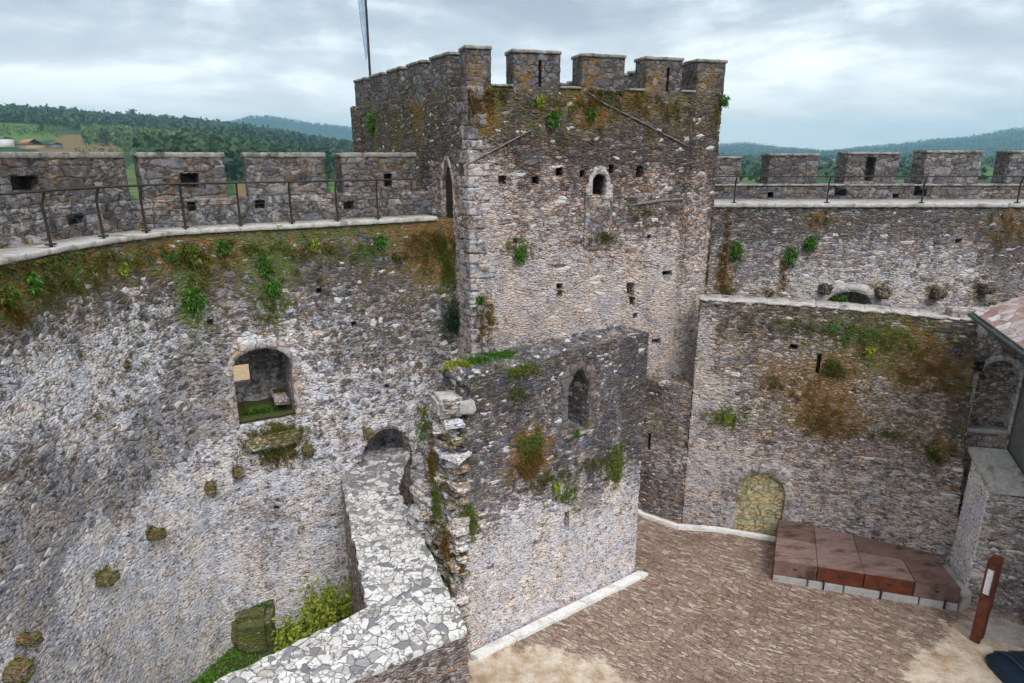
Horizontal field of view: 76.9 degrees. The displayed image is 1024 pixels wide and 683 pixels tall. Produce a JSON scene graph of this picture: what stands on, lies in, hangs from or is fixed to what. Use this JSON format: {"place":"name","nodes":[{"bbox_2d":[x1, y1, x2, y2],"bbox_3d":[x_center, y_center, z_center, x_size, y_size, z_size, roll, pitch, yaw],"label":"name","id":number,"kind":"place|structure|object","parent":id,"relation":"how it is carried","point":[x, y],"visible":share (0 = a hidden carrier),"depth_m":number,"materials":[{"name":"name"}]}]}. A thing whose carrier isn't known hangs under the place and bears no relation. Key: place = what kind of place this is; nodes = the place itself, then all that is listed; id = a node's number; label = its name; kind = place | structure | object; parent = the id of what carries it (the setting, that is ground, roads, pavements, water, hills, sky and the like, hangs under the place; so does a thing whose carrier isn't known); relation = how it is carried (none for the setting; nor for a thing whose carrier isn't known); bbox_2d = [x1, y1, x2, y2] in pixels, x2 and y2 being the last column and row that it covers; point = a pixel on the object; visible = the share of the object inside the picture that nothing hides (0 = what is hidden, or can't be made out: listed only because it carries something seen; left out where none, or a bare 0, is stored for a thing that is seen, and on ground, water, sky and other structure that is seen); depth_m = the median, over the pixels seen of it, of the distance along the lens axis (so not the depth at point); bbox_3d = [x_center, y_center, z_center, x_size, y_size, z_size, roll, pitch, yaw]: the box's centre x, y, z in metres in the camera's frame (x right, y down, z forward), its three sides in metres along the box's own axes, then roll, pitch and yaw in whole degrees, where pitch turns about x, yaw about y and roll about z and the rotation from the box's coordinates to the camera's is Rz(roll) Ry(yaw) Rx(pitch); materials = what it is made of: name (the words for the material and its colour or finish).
{"place":"outdoors","nodes":[
{"label":"outdoors","id":0,"kind":"place"},
{"bbox_2d":[233,364,249,380],"bbox_3d":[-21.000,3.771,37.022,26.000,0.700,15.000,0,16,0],"label":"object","id":1,"kind":"structure","parent":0,"point":[240,372],"depth_m":41.83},
{"bbox_2d":[192,599,350,682],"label":"pit ground","id":2,"kind":"structure","parent":0,"point":[257,655],"depth_m":16.72,"materials":[{"name":"green plant"}]},
{"bbox_2d":[0,152,457,682],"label":"curtain wall","id":3,"kind":"structure","parent":2,"relation":"on","point":[352,362],"depth_m":15.05,"materials":[{"name":"stone"}]},
{"bbox_2d":[0,282,25,311],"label":"wall plant","id":4,"kind":"object","parent":3,"relation":"attached to","point":[10,295],"depth_m":10.43,"materials":[{"name":"green plant"}]},
{"bbox_2d":[24,269,44,295],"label":"wall plant","id":5,"kind":"object","parent":3,"relation":"attached to","point":[38,281],"depth_m":10.94,"materials":[{"name":"green plant"}]},
{"bbox_2d":[118,261,130,277],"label":"wall plant","id":6,"kind":"object","parent":3,"relation":"attached to","point":[124,265],"depth_m":13.06,"materials":[{"name":"yellow plant"}]},
{"bbox_2d":[180,242,203,269],"bbox_3d":[-7.102,-1.875,14.327,0.528,0.684,0.313,-11,19,-32],"label":"wall plant","id":7,"kind":"object","parent":3,"relation":"attached to","point":[191,253],"depth_m":14.29,"materials":[{"name":"green plant"}]},
{"bbox_2d":[180,285,207,317],"bbox_3d":[-7.184,-0.884,14.549,0.329,0.802,0.577,15,22,41],"label":"wall plant","id":8,"kind":"object","parent":3,"relation":"attached to","point":[193,303],"depth_m":14.51,"materials":[{"name":"green plant"}]},
{"bbox_2d":[0,178,413,246],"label":"iron railing","id":9,"kind":"object","parent":3,"relation":"on","point":[103,235],"visible":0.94,"depth_m":13.91,"materials":[{"name":"black metal"}]},
{"bbox_2d":[216,238,230,255],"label":"wall plant","id":10,"kind":"object","parent":3,"relation":"attached to","point":[223,247],"depth_m":14.67,"materials":[{"name":"green plant"}]},
{"bbox_2d":[0,227,456,587],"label":"moss","id":11,"kind":"object","parent":3,"relation":"attached to","point":[53,285],"visible":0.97,"depth_m":14.48,"materials":[{"name":"green plant"}]},
{"bbox_2d":[240,405,278,416],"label":"fern","id":12,"kind":"object","parent":3,"relation":"on","point":[259,410],"visible":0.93,"depth_m":16.49,"materials":[{"name":"green plant"}]},
{"bbox_2d":[257,257,274,277],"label":"wall plant","id":13,"kind":"object","parent":3,"relation":"attached to","point":[265,268],"depth_m":15.18,"materials":[{"name":"green plant"}]},
{"bbox_2d":[265,278,282,298],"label":"wall plant","id":14,"kind":"object","parent":3,"relation":"attached to","point":[274,289],"depth_m":15.37,"materials":[{"name":"green plant"}]},
{"bbox_2d":[261,426,290,461],"bbox_3d":[-5.974,2.597,16.339,0.717,0.922,0.241,-7,18,-22],"label":"moss cushion","id":15,"kind":"object","parent":3,"relation":"attached to","point":[276,456],"visible":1,"depth_m":16.32,"materials":[{"name":"green plant"}]},
{"bbox_2d":[272,387,286,393],"bbox_3d":[-6.125,1.292,16.968,0.373,0.169,0.321,-9,18,-27],"label":"moss cushion","id":16,"kind":"object","parent":3,"relation":"on","point":[279,390],"visible":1,"depth_m":16.90,"materials":[{"name":"green plant"}]},
{"bbox_2d":[307,238,320,251],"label":"wall plant","id":17,"kind":"object","parent":3,"relation":"attached to","point":[313,245],"depth_m":15.60,"materials":[{"name":"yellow plant"}]},
{"bbox_2d":[374,234,387,249],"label":"wall plant","id":18,"kind":"object","parent":3,"relation":"attached to","point":[381,241],"depth_m":16.45,"materials":[{"name":"green plant"}]},
{"bbox_2d":[433,233,445,252],"bbox_3d":[-1.965,-2.631,17.348,0.429,0.560,0.181,-9,19,-29],"label":"moss cushion","id":19,"kind":"object","parent":3,"relation":"attached to","point":[440,241],"visible":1,"depth_m":17.35,"materials":[{"name":"green plant"}]},
{"bbox_2d":[441,261,452,276],"bbox_3d":[-1.773,-1.971,17.662,0.375,0.466,0.144,-11,20,-34],"label":"moss cushion","id":20,"kind":"object","parent":3,"relation":"attached to","point":[446,265],"visible":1,"depth_m":17.65,"materials":[{"name":"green plant"}]},
{"bbox_2d":[437,299,459,339],"bbox_3d":[-1.595,-0.609,18.115,1.021,1.271,0.427,-9,18,-28],"label":"wall plant","id":21,"kind":"object","parent":3,"relation":"attached to","point":[453,315],"depth_m":17.99,"materials":[{"name":"green plant"}]},
{"bbox_2d":[231,604,275,654],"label":"stone block","id":22,"kind":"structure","parent":2,"relation":"on","point":[252,629],"depth_m":16.86,"materials":[{"name":"green stone"}]},
{"bbox_2d":[252,599,273,607],"bbox_3d":[-6.927,7.011,17.386,1.027,0.164,0.566,-4,17,-14],"label":"moss cushion","id":23,"kind":"object","parent":22,"relation":"on","point":[263,604],"visible":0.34,"depth_m":17.26,"materials":[{"name":"green plant"}]},
{"bbox_2d":[271,576,363,652],"bbox_3d":[-4.928,7.405,17.092,2.471,1.773,3.360,0,16,0],"label":"bush","id":24,"kind":"object","parent":2,"relation":"on","point":[324,613],"visible":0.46,"depth_m":16.93,"materials":[{"name":"green plant"}]},
{"bbox_2d":[214,447,469,682],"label":"paved wall","id":25,"kind":"structure","parent":2,"relation":"on","point":[404,623],"depth_m":12.06,"materials":[{"name":"grey stone"}]},
{"bbox_2d":[0,118,1023,198],"bbox_3d":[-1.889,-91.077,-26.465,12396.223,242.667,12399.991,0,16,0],"label":"terrain","id":26,"kind":"structure","parent":0,"point":[70,140],"depth_m":485.75,"materials":[{"name":"green plant"}]},
{"bbox_2d":[0,137,14,146],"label":"farm house","id":27,"kind":"structure","parent":26,"relation":"on","point":[6,142],"depth_m":379.86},
{"bbox_2d":[15,139,44,148],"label":"farm building","id":28,"kind":"structure","parent":26,"relation":"on","point":[35,144],"depth_m":370.45,"materials":[{"name":"orange tile"}]},
{"bbox_2d":[38,121,44,133],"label":"pine tree","id":29,"kind":"object","parent":26,"relation":"on","point":[41,126],"visible":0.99,"depth_m":546.12,"materials":[{"name":"green plant"}]},
{"bbox_2d":[45,143,62,148],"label":"farm shed","id":30,"kind":"structure","parent":26,"relation":"on","point":[55,145],"depth_m":385.64,"materials":[{"name":"grey metal"}]},
{"bbox_2d":[0,121,182,158],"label":"scrub","id":31,"kind":"object","parent":26,"relation":"on","point":[91,132],"visible":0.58,"depth_m":555.55,"materials":[{"name":"green plant"}]},
{"bbox_2d":[99,128,109,145],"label":"pine tree","id":32,"kind":"object","parent":26,"relation":"on","point":[103,137],"visible":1,"depth_m":456.80,"materials":[{"name":"green plant"}]},
{"bbox_2d":[0,103,1023,183],"bbox_3d":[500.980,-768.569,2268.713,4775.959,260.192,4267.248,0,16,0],"label":"forest","id":33,"kind":"object","parent":26,"relation":"on","point":[232,139],"visible":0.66,"depth_m":775.65,"materials":[{"name":"green plant"}]},
{"bbox_2d":[0,0,1023,150],"label":"sky","id":34,"kind":"structure","parent":0,"point":[824,75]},
{"bbox_2d":[468,512,1023,682],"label":"courtyard floor","id":35,"kind":"structure","parent":0,"point":[703,607],"depth_m":15.45,"materials":[{"name":"stone"}]},
{"bbox_2d":[407,325,648,652],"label":"ruined wall","id":36,"kind":"structure","parent":35,"relation":"on","point":[529,558],"depth_m":14.87,"materials":[{"name":"stone"}]},
{"bbox_2d":[409,401,451,597],"bbox_3d":[-1.834,3.479,14.245,0.172,4.629,1.807,-11,19,-33],"label":"moss","id":37,"kind":"object","parent":36,"relation":"attached to","point":[437,511],"visible":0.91,"depth_m":13.84,"materials":[{"name":"green plant"}]},
{"bbox_2d":[440,358,474,378],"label":"weeds","id":38,"kind":"object","parent":36,"relation":"on","point":[460,363],"visible":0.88,"depth_m":13.60,"materials":[{"name":"yellow plant"}]},
{"bbox_2d":[462,354,496,366],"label":"weeds","id":39,"kind":"object","parent":36,"relation":"on","point":[479,360],"visible":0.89,"depth_m":13.70,"materials":[{"name":"green plant"}]},
{"bbox_2d":[472,350,514,359],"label":"weeds","id":40,"kind":"object","parent":36,"relation":"on","point":[495,355],"visible":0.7,"depth_m":14.03,"materials":[{"name":"green plant"}]},
{"bbox_2d":[491,348,518,355],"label":"weeds","id":41,"kind":"object","parent":36,"relation":"on","point":[506,351],"visible":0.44,"depth_m":14.27,"materials":[{"name":"green plant"}]},
{"bbox_2d":[525,444,537,463],"bbox_3d":[0.429,2.533,14.425,0.372,0.483,0.145,-10,19,-31],"label":"moss cushion","id":42,"kind":"object","parent":36,"relation":"attached to","point":[534,455],"visible":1,"depth_m":14.40,"materials":[{"name":"green plant"}]},
{"bbox_2d":[459,360,626,586],"bbox_3d":[0.882,2.761,14.838,4.919,5.001,0.166,-11,19,-33],"label":"moss","id":43,"kind":"object","parent":36,"relation":"attached to","point":[528,466],"visible":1,"depth_m":14.50,"materials":[{"name":"green plant"}]},
{"bbox_2d":[552,482,562,493],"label":"wall plant","id":44,"kind":"object","parent":36,"relation":"attached to","point":[557,487],"depth_m":15.10,"materials":[{"name":"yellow plant"}]},
{"bbox_2d":[572,429,579,439],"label":"wall plant","id":45,"kind":"object","parent":36,"relation":"on","point":[576,432],"depth_m":15.06,"materials":[{"name":"green plant"}]},
{"bbox_2d":[350,45,727,443],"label":"stone tower","id":46,"kind":"structure","parent":35,"relation":"on","point":[493,183],"depth_m":17.65,"materials":[{"name":"stone"}]},
{"bbox_2d":[358,0,370,75],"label":"flagpole","id":47,"kind":"object","parent":46,"relation":"on","point":[363,10],"visible":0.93,"depth_m":22.16,"materials":[{"name":"metal"}]},
{"bbox_2d":[365,114,373,134],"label":"wall plant","id":48,"kind":"object","parent":46,"relation":"attached to","point":[370,126],"depth_m":21.73,"materials":[{"name":"green plant"}]},
{"bbox_2d":[446,166,452,217],"bbox_3d":[-1.643,-3.938,17.675,0.060,1.900,0.630,-9,19,-29],"label":"door","id":49,"kind":"structure","parent":46,"relation":"in","point":[449,194],"depth_m":17.72,"materials":[{"name":"brown wood"}]},
{"bbox_2d":[476,295,484,306],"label":"wall plant","id":50,"kind":"object","parent":46,"relation":"attached to","point":[479,299],"depth_m":17.29,"materials":[{"name":"green plant"}]},
{"bbox_2d":[514,245,528,264],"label":"wall plant","id":51,"kind":"object","parent":46,"relation":"attached to","point":[521,256],"depth_m":17.28,"materials":[{"name":"green plant"}]},
{"bbox_2d":[535,94,546,109],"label":"wall plant","id":52,"kind":"object","parent":46,"relation":"attached to","point":[541,101],"depth_m":16.36,"materials":[{"name":"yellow plant"}]},
{"bbox_2d":[545,108,560,129],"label":"wall plant","id":53,"kind":"object","parent":46,"relation":"attached to","point":[553,116],"depth_m":16.56,"materials":[{"name":"green plant"}]},
{"bbox_2d":[585,106,596,121],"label":"wall plant","id":54,"kind":"object","parent":46,"relation":"attached to","point":[590,114],"depth_m":16.84,"materials":[{"name":"green plant"}]},
{"bbox_2d":[467,87,723,345],"bbox_3d":[2.386,-3.351,17.741,7.345,6.723,0.162,-5,17,-17],"label":"moss","id":55,"kind":"object","parent":46,"relation":"attached to","point":[488,316],"visible":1,"depth_m":17.15,"materials":[{"name":"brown plant"}]},
{"bbox_2d":[600,230,608,243],"bbox_3d":[2.558,-2.884,17.913,0.293,0.402,0.118,-5,17,-17],"label":"moss cushion","id":56,"kind":"object","parent":46,"relation":"attached to","point":[604,233],"visible":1,"depth_m":17.89,"materials":[{"name":"green plant"}]},
{"bbox_2d":[719,94,730,108],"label":"wall plant","id":57,"kind":"object","parent":46,"relation":"attached to","point":[725,100],"depth_m":17.89,"materials":[{"name":"green plant"}]},
{"bbox_2d":[470,570,647,660],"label":"kerb","id":58,"kind":"structure","parent":35,"relation":"on","point":[481,653],"depth_m":15.88,"materials":[{"name":"white stone"}]},
{"bbox_2d":[638,376,692,522],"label":"return wall","id":59,"kind":"structure","parent":35,"relation":"on","point":[667,411],"depth_m":19.76,"materials":[{"name":"grey stone"}]},
{"bbox_2d":[638,509,775,541],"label":"kerb","id":60,"kind":"structure","parent":35,"relation":"on","point":[704,528],"depth_m":19.66,"materials":[{"name":"white stone"}]},
{"bbox_2d":[681,293,984,565],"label":"cross wall","id":61,"kind":"structure","parent":35,"relation":"on","point":[765,466],"depth_m":17.86,"materials":[{"name":"stone"}]},
{"bbox_2d":[724,415,732,423],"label":"wall plant","id":62,"kind":"object","parent":61,"relation":"attached to","point":[728,417],"depth_m":18.72,"materials":[{"name":"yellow plant"}]},
{"bbox_2d":[824,364,834,376],"bbox_3d":[8.606,0.799,17.504,0.293,0.375,0.122,10,19,30],"label":"moss cushion","id":63,"kind":"object","parent":61,"relation":"attached to","point":[829,370],"visible":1,"depth_m":17.48,"materials":[{"name":"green plant"}]},
{"bbox_2d":[698,312,967,474],"bbox_3d":[8.565,1.288,17.563,6.555,4.073,0.402,6,17,21],"label":"moss","id":64,"kind":"object","parent":61,"relation":"attached to","point":[841,372],"visible":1,"depth_m":17.19,"materials":[{"name":"green plant"}]},
{"bbox_2d":[863,346,876,357],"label":"wall plant","id":65,"kind":"object","parent":61,"relation":"attached to","point":[868,351],"depth_m":16.95,"materials":[{"name":"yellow plant"}]},
{"bbox_2d":[706,150,1023,310],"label":"curtain wall","id":66,"kind":"structure","parent":35,"relation":"on","point":[902,242],"depth_m":21.92,"materials":[{"name":"stone"}]},
{"bbox_2d":[730,239,743,259],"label":"wall plant","id":67,"kind":"object","parent":66,"relation":"attached to","point":[736,249],"depth_m":21.60,"materials":[{"name":"green plant"}]},
{"bbox_2d":[783,245,799,264],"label":"wall plant","id":68,"kind":"object","parent":66,"relation":"attached to","point":[793,252],"depth_m":21.65,"materials":[{"name":"green plant"}]},
{"bbox_2d":[804,233,819,252],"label":"wall plant","id":69,"kind":"object","parent":66,"relation":"attached to","point":[810,243],"depth_m":21.54,"materials":[{"name":"green plant"}]},
{"bbox_2d":[827,295,848,301],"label":"fern","id":70,"kind":"object","parent":66,"relation":"attached to","point":[840,298],"visible":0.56,"depth_m":22.15,"materials":[{"name":"green plant"}]},
{"bbox_2d":[712,208,1023,297],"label":"moss","id":71,"kind":"object","parent":66,"relation":"attached to","point":[725,246],"visible":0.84,"depth_m":21.73,"materials":[{"name":"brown plant"}]},
{"bbox_2d":[716,176,1023,202],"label":"iron railing","id":72,"kind":"object","parent":66,"relation":"on","point":[875,176],"visible":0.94,"depth_m":21.04,"materials":[{"name":"black metal"}]},
{"bbox_2d":[771,520,972,610],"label":"platform","id":73,"kind":"structure","parent":35,"relation":"on","point":[821,558],"depth_m":17.02,"materials":[{"name":"wood"}]},
{"bbox_2d":[945,295,1023,622],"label":"stone building","id":74,"kind":"structure","parent":35,"relation":"on","point":[996,415],"depth_m":16.29,"materials":[{"name":"stone"}]},
{"bbox_2d":[949,447,1023,615],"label":"wall","id":75,"kind":"structure","parent":35,"relation":"on","point":[990,522],"depth_m":16.02,"materials":[{"name":"grey stone"}]},
{"bbox_2d":[969,554,1004,643],"bbox_3d":[11.010,5.999,14.981,0.445,2.160,0.220,-12,20,-36],"label":"information post","id":76,"kind":"object","parent":35,"relation":"on","point":[988,590],"visible":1,"depth_m":14.84,"materials":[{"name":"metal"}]},
{"bbox_2d":[984,616,1023,647],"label":"concrete strip","id":77,"kind":"object","parent":35,"relation":"on","point":[1003,631],"visible":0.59,"depth_m":15.40,"materials":[{"name":"grey concrete"}]},
{"bbox_2d":[985,651,1023,682],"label":"ribbed cover","id":78,"kind":"object","parent":35,"relation":"on","point":[1006,666],"visible":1,"depth_m":14.16,"materials":[{"name":"blue fabric"}]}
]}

